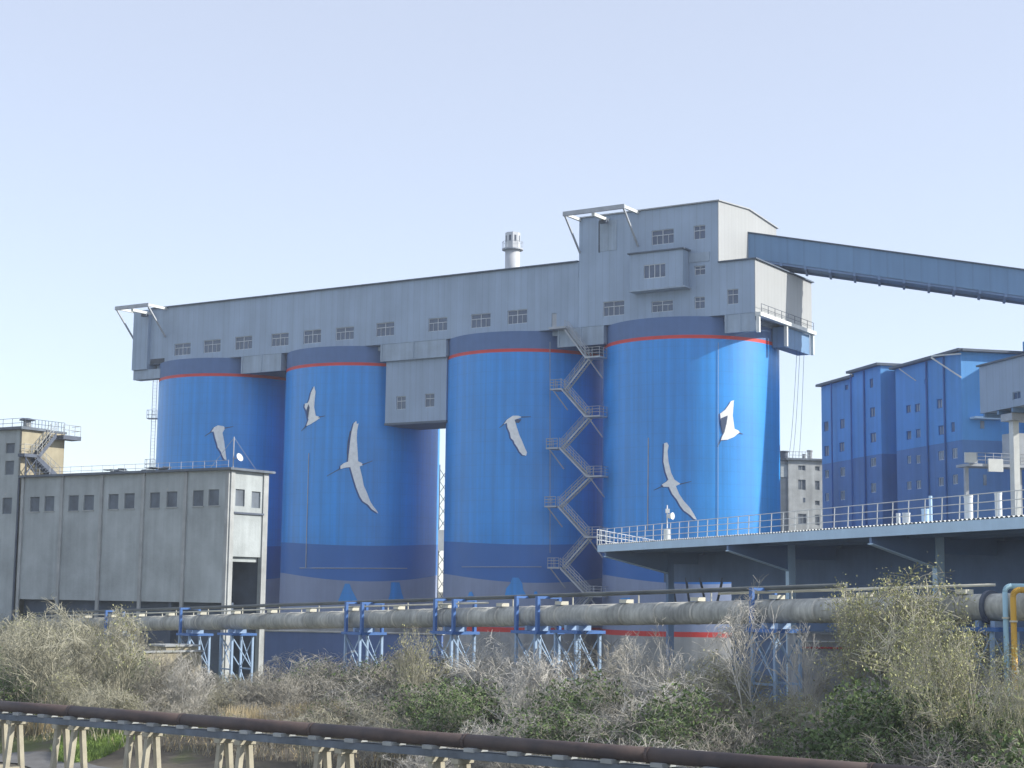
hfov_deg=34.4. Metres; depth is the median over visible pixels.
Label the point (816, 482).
window
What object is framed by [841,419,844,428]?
window
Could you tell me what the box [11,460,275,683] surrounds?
concrete building
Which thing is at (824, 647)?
red pipe
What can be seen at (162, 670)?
bare bush
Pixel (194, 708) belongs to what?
shrub
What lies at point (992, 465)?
access platform
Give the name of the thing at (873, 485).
window
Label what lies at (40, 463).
outside stairs
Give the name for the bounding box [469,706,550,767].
shrub
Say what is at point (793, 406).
hanging cable
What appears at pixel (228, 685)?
shrub
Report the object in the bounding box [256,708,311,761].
shrub
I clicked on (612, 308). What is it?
window
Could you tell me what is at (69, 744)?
concrete trestle
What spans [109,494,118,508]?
window
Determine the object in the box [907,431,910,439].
window
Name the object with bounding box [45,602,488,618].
thin green pipe
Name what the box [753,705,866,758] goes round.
shrub
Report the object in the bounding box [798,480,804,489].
window
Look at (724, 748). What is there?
shrub
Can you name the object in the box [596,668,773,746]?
shrub
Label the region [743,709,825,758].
shrub
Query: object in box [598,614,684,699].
bush
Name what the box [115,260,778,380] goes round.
conveyor gallery
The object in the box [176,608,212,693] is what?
pipe trestle
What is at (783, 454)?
roof tank
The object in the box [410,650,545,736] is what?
shrub
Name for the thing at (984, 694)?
shrub
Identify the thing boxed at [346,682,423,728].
shrub
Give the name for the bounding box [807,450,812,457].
roof stack
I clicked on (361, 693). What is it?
shrub
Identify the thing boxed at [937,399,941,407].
window
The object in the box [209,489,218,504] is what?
window
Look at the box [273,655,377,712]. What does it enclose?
shrub
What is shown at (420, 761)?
shrub
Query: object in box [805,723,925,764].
shrub
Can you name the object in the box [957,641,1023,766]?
budding bush
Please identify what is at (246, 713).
dry reeds
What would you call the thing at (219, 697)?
shrub
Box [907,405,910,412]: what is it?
window
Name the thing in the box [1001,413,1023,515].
support column
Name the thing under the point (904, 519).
roof drum
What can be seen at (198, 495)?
window
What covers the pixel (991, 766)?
shrub
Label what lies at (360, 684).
shrub
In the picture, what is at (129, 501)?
window
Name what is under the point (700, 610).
overhead pipe
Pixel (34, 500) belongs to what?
window
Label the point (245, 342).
window
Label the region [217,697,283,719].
shrub
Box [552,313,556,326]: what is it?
door
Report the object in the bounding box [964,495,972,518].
roof duct
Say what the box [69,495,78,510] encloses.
window
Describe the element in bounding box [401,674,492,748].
shrub
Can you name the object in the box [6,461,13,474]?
window
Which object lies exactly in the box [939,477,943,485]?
window
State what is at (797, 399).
hanging cable
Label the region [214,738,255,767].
concrete trestle
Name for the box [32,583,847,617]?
thin dark pipe
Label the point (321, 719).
shrub
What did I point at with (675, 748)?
shrub
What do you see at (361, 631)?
pipe trestle
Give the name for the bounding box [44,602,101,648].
shrub
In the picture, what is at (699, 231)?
window
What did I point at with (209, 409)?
silo
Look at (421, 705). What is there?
shrub
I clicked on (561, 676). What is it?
shrub
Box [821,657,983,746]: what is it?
shrub
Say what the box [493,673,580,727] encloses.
shrub
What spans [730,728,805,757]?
shrub
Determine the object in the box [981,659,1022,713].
shrub
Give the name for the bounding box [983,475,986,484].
side window
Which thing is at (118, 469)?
scrap pile
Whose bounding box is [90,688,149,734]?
shrub
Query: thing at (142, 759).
concrete trestle
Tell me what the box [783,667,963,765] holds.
shrub
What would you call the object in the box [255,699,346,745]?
dry reeds
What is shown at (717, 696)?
shrub
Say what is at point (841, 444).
window
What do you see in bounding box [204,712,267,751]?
shrub
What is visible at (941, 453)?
window
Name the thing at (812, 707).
shrub
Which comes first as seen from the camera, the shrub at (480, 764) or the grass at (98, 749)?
the shrub at (480, 764)
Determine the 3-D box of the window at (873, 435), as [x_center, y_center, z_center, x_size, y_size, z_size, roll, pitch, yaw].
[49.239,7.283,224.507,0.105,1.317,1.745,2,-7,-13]
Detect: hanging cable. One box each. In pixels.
[789,356,796,454]
[793,355,799,452]
[799,361,803,452]
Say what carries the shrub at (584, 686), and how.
on the ground at (187, 758)
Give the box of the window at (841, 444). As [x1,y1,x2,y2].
[840,442,843,451]
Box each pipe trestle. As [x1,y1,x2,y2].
[103,610,135,650]
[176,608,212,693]
[217,629,256,690]
[341,602,386,682]
[430,599,479,680]
[511,596,563,676]
[550,625,605,695]
[745,588,806,735]
[958,620,1023,705]
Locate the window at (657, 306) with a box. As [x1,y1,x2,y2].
[652,300,672,312]
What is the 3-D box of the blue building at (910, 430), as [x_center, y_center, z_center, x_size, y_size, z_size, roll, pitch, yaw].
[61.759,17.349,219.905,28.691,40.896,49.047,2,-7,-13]
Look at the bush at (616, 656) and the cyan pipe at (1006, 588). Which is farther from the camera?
the bush at (616, 656)
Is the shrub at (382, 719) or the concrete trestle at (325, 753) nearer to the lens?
the concrete trestle at (325, 753)
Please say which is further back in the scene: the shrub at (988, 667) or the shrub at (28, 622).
the shrub at (28, 622)
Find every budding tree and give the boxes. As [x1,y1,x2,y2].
[794,555,1022,689]
[812,574,911,698]
[839,568,948,688]
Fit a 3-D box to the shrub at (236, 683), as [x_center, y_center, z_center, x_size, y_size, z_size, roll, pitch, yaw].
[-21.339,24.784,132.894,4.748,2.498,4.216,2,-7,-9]
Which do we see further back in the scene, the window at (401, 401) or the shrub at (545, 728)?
the window at (401, 401)
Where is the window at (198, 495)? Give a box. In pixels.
[194,490,203,505]
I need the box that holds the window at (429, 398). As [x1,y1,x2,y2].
[425,393,433,406]
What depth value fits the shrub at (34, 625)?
137.43 m
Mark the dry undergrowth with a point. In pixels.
(370, 763)
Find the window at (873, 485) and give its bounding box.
[871,483,875,492]
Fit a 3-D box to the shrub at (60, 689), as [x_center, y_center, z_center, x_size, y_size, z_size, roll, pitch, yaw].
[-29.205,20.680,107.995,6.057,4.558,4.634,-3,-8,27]
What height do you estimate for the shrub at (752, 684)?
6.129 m
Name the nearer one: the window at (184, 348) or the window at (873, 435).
the window at (873, 435)
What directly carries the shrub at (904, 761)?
on the ground at (187, 758)
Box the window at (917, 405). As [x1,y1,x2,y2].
[915,403,919,411]
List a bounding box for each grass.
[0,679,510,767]
[50,727,134,762]
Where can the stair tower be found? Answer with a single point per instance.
(12, 465)
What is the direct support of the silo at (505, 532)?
on the ground at (187, 758)
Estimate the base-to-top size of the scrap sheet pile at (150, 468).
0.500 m
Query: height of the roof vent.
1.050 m
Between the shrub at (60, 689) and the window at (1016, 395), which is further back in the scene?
the window at (1016, 395)
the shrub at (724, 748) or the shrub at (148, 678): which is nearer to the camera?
the shrub at (724, 748)
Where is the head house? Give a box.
[563,199,815,355]
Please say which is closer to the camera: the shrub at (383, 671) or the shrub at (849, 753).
the shrub at (849, 753)
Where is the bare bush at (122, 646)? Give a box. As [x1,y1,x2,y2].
[53,601,191,721]
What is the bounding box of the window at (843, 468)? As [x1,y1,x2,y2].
[841,467,844,476]
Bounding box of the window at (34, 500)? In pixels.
[31,497,39,511]
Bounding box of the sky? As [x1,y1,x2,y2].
[0,0,1023,591]
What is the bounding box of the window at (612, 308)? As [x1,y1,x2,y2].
[603,300,623,316]
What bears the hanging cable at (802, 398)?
hanging from the head house
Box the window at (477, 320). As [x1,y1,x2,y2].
[471,313,490,327]
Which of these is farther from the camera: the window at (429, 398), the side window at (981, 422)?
the window at (429, 398)
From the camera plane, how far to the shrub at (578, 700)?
86.46 m
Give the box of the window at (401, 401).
[397,396,405,409]
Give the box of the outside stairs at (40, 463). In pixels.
[18,424,80,474]
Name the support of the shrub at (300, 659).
on the ground at (187, 758)
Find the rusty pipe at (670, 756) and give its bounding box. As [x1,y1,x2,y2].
[0,700,935,767]
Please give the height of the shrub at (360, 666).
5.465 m
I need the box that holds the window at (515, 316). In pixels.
[508,309,526,323]
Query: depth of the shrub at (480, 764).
81.28 m
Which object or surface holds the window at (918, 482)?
in the blue building at (910, 430)
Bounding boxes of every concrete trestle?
[0,720,25,767]
[49,724,88,767]
[123,731,162,767]
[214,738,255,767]
[312,747,356,767]
[425,756,473,767]
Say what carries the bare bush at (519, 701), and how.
on the ground at (187, 758)
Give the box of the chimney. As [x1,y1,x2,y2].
[502,231,522,267]
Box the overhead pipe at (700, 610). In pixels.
[7,589,1023,630]
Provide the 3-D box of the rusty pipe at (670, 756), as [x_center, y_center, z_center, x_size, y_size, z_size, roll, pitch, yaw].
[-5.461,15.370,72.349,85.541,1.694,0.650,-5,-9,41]
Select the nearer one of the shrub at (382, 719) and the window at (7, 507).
the shrub at (382, 719)
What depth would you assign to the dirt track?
99.66 m
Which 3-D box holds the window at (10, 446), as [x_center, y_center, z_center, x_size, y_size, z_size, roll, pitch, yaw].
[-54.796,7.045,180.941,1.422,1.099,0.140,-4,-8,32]
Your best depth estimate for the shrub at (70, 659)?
122.51 m
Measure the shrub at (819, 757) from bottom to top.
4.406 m
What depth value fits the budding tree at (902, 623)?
78.27 m
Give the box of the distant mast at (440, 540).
[437,465,444,630]
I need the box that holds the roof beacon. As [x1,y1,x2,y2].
[664,505,674,538]
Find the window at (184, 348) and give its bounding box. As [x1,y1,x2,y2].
[175,343,190,355]
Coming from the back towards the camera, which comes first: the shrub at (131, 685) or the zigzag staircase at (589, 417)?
the zigzag staircase at (589, 417)
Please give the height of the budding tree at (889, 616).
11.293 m
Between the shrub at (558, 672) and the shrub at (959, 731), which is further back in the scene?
the shrub at (558, 672)
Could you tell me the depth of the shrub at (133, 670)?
126.58 m
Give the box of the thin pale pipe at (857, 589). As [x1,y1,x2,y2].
[718,583,995,599]
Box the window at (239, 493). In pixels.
[235,489,243,505]
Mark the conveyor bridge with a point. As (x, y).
(952, 277)
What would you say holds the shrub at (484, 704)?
on the ground at (187, 758)
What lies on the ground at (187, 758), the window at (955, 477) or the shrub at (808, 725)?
the shrub at (808, 725)
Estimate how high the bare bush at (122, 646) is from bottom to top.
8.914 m
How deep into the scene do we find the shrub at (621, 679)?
95.14 m
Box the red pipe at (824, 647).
[802,641,849,648]
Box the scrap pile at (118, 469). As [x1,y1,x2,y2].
[103,468,126,471]
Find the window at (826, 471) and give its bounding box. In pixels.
[825,470,828,477]
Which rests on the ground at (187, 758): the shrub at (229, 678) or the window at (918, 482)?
the shrub at (229, 678)
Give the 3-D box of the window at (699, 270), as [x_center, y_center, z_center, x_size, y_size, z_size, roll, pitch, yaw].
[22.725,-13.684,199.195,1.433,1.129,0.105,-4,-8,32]
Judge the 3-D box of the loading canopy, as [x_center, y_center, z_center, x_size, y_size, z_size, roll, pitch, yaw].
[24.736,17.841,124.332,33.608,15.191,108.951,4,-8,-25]
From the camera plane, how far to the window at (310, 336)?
230.70 m
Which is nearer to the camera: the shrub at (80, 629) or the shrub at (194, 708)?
the shrub at (194, 708)
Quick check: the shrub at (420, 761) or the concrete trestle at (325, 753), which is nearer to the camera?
the concrete trestle at (325, 753)
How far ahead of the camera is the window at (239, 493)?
164.27 m
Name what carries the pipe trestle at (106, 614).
on the ground at (187, 758)
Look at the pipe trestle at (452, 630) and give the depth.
113.03 m
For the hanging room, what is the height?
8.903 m
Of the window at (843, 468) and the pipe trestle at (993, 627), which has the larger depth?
the window at (843, 468)
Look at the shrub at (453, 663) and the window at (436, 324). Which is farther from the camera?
the window at (436, 324)
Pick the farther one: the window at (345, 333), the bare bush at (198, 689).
the window at (345, 333)
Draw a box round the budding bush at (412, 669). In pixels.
[379,621,454,728]
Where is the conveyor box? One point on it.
(1001, 386)
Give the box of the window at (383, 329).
[376,322,393,336]
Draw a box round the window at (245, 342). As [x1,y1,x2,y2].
[235,336,251,349]
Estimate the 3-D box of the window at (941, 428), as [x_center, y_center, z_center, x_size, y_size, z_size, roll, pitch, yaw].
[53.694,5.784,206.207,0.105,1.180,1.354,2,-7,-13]
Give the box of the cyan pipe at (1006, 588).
[1002,583,1023,696]
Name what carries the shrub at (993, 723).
on the ground at (187, 758)
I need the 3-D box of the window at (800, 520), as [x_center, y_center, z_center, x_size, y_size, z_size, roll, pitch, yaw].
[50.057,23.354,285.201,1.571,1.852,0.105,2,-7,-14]
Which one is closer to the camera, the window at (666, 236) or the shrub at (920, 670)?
the shrub at (920, 670)
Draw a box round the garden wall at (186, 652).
[140,650,203,705]
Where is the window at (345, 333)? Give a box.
[336,326,353,340]
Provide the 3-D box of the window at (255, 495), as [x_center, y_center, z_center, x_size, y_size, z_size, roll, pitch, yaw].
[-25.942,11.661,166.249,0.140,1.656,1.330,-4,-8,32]
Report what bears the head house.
on the silo at (691, 425)
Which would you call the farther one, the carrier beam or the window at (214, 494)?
the window at (214, 494)
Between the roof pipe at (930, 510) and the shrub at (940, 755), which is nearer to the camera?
the shrub at (940, 755)
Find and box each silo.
[145,358,285,648]
[279,346,439,632]
[442,331,603,668]
[602,316,780,675]
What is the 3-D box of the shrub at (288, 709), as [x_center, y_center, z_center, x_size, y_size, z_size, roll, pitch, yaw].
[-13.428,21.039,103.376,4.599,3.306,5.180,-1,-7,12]
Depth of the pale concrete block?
285.62 m
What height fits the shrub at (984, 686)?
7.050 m
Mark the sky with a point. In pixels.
(162, 153)
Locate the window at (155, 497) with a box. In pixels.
[151,493,159,507]
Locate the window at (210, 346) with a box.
[204,339,220,352]
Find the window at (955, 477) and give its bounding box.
[953,474,957,484]
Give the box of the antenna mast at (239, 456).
[211,437,254,467]
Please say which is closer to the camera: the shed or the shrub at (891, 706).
the shrub at (891, 706)
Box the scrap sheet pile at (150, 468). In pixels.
[141,466,170,470]
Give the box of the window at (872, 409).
[871,407,874,416]
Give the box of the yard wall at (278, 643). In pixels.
[264,630,444,680]
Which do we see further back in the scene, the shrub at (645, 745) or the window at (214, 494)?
the window at (214, 494)
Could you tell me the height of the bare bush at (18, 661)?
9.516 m
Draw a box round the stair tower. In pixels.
[0,418,66,630]
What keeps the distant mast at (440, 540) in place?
on the ground at (187, 758)
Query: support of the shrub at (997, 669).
on the ground at (187, 758)
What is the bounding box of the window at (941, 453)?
[939,451,943,459]
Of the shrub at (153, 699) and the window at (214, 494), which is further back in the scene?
the window at (214, 494)
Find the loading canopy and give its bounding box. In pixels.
[597,489,1023,709]
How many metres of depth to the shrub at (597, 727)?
80.67 m
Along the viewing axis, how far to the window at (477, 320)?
215.67 m
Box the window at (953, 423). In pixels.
[952,422,954,431]
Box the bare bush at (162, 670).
[131,641,196,708]
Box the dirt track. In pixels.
[0,751,109,767]
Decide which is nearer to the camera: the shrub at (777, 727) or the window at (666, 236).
the shrub at (777, 727)
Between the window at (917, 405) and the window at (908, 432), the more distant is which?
the window at (908, 432)
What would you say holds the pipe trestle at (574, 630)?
on the ground at (187, 758)
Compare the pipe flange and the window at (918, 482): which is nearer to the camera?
the pipe flange
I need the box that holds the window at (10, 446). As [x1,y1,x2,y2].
[7,443,14,452]
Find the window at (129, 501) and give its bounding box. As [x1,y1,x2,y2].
[125,493,134,508]
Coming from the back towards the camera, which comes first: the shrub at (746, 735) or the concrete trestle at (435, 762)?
the shrub at (746, 735)
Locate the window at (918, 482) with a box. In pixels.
[917,480,920,488]
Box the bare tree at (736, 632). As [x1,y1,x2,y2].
[692,575,836,751]
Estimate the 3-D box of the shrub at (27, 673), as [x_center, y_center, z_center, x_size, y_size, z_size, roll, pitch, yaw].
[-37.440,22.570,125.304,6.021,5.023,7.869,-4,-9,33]
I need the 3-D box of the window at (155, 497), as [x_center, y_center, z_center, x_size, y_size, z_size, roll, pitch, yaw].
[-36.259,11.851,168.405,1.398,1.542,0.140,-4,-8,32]
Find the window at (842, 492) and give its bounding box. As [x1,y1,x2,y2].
[841,491,844,499]
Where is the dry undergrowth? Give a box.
[0,691,760,767]
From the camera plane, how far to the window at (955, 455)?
202.65 m
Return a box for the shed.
[787,631,874,709]
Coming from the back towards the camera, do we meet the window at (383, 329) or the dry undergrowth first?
the window at (383, 329)
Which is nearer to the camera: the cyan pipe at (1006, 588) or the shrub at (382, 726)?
the cyan pipe at (1006, 588)
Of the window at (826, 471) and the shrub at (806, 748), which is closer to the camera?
the shrub at (806, 748)
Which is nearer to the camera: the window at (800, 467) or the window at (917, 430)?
the window at (917, 430)
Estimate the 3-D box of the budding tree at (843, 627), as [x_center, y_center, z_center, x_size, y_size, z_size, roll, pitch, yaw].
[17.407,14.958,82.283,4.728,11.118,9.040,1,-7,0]
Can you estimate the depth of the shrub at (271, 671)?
119.88 m
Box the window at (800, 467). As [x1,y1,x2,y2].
[798,465,804,470]
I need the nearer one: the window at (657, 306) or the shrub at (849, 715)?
the shrub at (849, 715)
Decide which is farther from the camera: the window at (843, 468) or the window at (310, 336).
the window at (843, 468)
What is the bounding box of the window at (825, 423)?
[824,421,827,431]
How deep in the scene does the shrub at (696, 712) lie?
76.90 m
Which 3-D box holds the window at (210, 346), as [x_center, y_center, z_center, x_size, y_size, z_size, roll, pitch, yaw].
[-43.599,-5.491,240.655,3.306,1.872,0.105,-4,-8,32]
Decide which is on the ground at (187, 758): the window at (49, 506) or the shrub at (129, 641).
the shrub at (129, 641)
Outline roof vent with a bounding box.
[20,418,34,426]
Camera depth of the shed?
118.56 m
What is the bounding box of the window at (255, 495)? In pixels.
[251,491,258,507]
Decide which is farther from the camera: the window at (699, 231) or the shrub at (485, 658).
the window at (699, 231)
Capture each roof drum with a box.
[896,513,899,523]
[902,513,909,522]
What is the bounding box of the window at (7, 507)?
[3,498,11,513]
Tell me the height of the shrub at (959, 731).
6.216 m
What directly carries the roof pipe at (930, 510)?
on the loading canopy
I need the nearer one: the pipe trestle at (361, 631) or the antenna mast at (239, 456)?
the pipe trestle at (361, 631)
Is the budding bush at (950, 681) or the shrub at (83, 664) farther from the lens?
the shrub at (83, 664)
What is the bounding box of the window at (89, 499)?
[84,495,93,509]
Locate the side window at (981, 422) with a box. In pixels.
[980,421,983,428]
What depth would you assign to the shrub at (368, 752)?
91.09 m
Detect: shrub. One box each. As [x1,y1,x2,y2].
[0,610,68,690]
[0,611,55,650]
[0,621,66,660]
[0,643,13,677]
[0,664,50,734]
[2,652,55,701]
[8,648,105,703]
[12,667,115,733]
[40,618,113,685]
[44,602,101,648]
[49,644,108,691]
[54,672,143,706]
[56,624,136,690]
[63,625,149,662]
[63,672,137,742]
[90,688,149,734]
[94,649,160,704]
[122,666,192,711]
[127,680,186,712]
[134,697,194,751]
[162,667,226,704]
[166,693,229,715]
[192,679,248,715]
[202,711,242,748]
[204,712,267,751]
[208,670,253,699]
[213,679,254,707]
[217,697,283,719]
[219,677,259,707]
[220,664,311,714]
[233,656,312,715]
[243,665,351,715]
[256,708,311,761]
[259,649,342,707]
[261,693,315,721]
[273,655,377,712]
[285,705,352,767]
[287,688,379,739]
[293,649,383,697]
[313,674,403,723]
[318,654,425,716]
[323,645,460,724]
[331,671,383,713]
[343,717,395,767]
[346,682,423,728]
[347,697,411,754]
[369,712,423,767]
[375,674,483,745]
[379,747,478,767]
[388,647,476,690]
[393,692,493,767]
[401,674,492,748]
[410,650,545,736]
[422,676,515,735]
[431,631,566,695]
[445,656,557,721]
[446,713,532,767]
[462,642,606,736]
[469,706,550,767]
[476,730,552,767]
[481,696,627,767]
[492,667,645,717]
[492,683,570,730]
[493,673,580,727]
[500,646,609,701]
[525,630,659,702]
[525,666,647,758]
[552,689,734,762]
[557,671,663,742]
[559,668,737,743]
[560,654,709,732]
[561,710,636,762]
[576,647,736,711]
[576,727,702,767]
[591,678,761,752]
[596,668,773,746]
[603,707,723,767]
[620,647,808,714]
[634,737,714,767]
[663,714,772,767]
[688,699,801,754]
[703,676,769,752]
[706,662,797,745]
[714,691,833,753]
[720,686,822,751]
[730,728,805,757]
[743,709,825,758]
[747,694,866,749]
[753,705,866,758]
[767,688,851,726]
[773,690,877,752]
[776,655,923,713]
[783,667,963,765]
[792,749,854,760]
[795,674,1004,762]
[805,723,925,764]
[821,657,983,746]
[837,714,1003,767]
[844,728,994,767]
[866,633,1003,698]
[869,687,1023,767]
[914,664,1021,716]
[921,710,1023,767]
[930,646,1023,696]
[930,687,1023,751]
[956,636,1023,714]
[964,676,1023,721]
[967,754,1015,767]
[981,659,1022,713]
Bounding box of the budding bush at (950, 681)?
[860,600,1005,760]
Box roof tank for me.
[780,451,788,458]
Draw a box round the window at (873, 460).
[871,458,875,466]
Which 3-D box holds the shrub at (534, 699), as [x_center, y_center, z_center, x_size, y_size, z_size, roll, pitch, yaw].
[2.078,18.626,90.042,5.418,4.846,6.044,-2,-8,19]
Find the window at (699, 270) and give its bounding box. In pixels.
[695,265,704,274]
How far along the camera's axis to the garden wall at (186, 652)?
134.42 m
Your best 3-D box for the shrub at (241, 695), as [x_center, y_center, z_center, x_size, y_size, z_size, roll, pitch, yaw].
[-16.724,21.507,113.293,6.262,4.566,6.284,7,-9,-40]
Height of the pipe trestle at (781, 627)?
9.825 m
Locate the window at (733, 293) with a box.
[727,289,737,303]
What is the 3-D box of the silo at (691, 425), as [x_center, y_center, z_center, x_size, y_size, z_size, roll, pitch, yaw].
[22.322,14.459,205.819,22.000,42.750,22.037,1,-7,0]
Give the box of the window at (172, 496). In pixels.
[167,492,176,506]
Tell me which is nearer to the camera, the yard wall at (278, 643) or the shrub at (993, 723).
the shrub at (993, 723)
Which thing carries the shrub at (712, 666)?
on the ground at (187, 758)
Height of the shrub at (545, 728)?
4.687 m
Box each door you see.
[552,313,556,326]
[598,219,616,252]
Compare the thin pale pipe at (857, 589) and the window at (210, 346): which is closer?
the thin pale pipe at (857, 589)
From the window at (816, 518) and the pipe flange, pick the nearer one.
the pipe flange
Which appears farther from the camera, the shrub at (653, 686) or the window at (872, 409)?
the window at (872, 409)
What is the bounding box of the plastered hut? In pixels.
[148,643,200,650]
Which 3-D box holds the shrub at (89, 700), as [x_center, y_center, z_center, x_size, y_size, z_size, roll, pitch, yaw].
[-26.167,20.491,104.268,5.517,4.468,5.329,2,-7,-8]
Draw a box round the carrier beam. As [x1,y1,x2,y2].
[0,711,718,767]
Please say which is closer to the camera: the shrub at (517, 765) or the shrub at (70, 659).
the shrub at (517, 765)
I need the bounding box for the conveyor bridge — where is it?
[748,232,1023,304]
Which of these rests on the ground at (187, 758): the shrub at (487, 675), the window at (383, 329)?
the shrub at (487, 675)
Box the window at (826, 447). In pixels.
[825,446,828,455]
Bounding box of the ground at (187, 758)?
[0,592,770,767]
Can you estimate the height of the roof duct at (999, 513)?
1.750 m
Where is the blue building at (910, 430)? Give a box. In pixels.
[815,342,1023,528]
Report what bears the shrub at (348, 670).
on the ground at (187, 758)
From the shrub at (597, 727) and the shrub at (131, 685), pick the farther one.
the shrub at (131, 685)
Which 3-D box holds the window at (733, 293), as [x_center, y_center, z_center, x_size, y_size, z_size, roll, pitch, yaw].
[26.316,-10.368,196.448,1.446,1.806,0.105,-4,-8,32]
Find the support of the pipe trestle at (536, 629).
on the ground at (187, 758)
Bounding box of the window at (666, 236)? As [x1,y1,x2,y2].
[652,229,673,244]
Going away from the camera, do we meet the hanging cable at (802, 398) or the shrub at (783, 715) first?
the shrub at (783, 715)
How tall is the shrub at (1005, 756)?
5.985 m
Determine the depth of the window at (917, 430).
212.27 m
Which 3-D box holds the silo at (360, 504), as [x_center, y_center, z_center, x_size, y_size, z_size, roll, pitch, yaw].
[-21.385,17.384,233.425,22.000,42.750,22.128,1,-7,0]
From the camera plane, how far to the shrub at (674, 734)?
74.64 m
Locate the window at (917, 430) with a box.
[916,429,919,437]
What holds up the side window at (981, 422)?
in the blue building at (910, 430)
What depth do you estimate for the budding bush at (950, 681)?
68.43 m
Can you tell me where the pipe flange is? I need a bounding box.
[979,590,996,623]
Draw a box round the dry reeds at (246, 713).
[218,702,268,744]
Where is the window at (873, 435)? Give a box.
[871,432,875,442]
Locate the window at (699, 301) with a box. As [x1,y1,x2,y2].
[695,297,704,308]
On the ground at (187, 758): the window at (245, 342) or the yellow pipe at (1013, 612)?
the yellow pipe at (1013, 612)
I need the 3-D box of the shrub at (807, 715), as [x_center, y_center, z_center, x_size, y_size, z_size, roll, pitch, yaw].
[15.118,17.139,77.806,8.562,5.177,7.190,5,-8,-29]
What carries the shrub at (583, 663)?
on the ground at (187, 758)
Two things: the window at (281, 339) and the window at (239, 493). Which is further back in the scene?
the window at (281, 339)
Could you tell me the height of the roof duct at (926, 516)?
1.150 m
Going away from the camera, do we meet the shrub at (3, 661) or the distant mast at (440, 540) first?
the shrub at (3, 661)
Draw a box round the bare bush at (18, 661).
[0,593,118,734]
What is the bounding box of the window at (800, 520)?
[798,514,805,524]
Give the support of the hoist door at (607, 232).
in the head house
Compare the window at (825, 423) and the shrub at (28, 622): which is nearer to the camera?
the shrub at (28, 622)
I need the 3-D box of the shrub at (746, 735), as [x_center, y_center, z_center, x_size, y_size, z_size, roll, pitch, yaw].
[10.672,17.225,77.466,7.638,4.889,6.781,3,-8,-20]
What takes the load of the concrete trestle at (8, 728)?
on the ground at (187, 758)
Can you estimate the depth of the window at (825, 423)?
241.07 m
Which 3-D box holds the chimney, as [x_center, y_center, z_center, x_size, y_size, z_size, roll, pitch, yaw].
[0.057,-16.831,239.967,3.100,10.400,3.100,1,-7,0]
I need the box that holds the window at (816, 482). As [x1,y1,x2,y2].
[815,481,818,489]
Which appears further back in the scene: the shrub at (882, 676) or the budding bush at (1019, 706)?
the shrub at (882, 676)
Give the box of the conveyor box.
[976,353,1023,417]
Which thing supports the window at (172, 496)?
in the concrete building at (146, 538)
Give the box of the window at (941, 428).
[939,425,943,434]
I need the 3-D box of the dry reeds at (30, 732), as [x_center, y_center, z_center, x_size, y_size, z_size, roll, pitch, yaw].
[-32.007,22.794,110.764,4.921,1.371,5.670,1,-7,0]
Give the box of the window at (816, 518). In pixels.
[815,515,818,524]
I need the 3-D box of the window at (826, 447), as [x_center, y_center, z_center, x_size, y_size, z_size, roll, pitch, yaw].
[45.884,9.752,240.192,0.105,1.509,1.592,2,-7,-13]
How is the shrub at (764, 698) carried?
on the ground at (187, 758)
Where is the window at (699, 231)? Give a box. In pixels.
[694,225,704,239]
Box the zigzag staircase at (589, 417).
[544,321,607,644]
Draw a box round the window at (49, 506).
[45,496,53,510]
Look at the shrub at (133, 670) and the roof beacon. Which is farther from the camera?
the roof beacon
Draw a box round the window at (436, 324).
[429,317,446,331]
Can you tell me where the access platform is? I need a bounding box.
[956,433,1023,514]
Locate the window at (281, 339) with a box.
[272,333,288,346]
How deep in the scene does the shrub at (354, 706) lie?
99.60 m
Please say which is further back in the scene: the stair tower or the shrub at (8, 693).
the stair tower
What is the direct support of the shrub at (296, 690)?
on the ground at (187, 758)
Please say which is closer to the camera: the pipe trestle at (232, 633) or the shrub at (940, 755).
the shrub at (940, 755)
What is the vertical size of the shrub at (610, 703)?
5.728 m
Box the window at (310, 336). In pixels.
[304,329,320,343]
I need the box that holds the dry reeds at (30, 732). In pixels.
[14,722,51,736]
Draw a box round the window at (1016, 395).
[1013,391,1020,399]
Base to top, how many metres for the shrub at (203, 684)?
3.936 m
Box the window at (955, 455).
[953,448,957,458]
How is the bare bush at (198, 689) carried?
on the ground at (187, 758)
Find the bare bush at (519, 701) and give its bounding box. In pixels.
[483,642,570,767]
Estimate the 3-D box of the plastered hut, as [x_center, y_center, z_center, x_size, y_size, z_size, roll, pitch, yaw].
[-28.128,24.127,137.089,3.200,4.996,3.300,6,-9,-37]
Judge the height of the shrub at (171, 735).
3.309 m
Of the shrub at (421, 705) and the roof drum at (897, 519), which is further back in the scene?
the roof drum at (897, 519)
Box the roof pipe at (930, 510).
[929,496,932,520]
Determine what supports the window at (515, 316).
in the conveyor gallery
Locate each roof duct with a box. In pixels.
[921,509,928,521]
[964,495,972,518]
[994,492,1001,516]
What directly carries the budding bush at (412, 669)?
on the ground at (187, 758)
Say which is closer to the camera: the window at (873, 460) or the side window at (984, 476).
the side window at (984, 476)
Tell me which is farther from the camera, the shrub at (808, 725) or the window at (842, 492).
the window at (842, 492)
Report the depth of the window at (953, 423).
203.34 m
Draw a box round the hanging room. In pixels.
[384,356,447,429]
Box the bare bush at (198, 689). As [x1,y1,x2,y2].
[161,648,223,713]
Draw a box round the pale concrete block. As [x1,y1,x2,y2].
[780,451,822,530]
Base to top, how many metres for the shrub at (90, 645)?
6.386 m
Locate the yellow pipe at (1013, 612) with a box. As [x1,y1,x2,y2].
[1009,587,1023,694]
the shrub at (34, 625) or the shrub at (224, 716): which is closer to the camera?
the shrub at (224, 716)

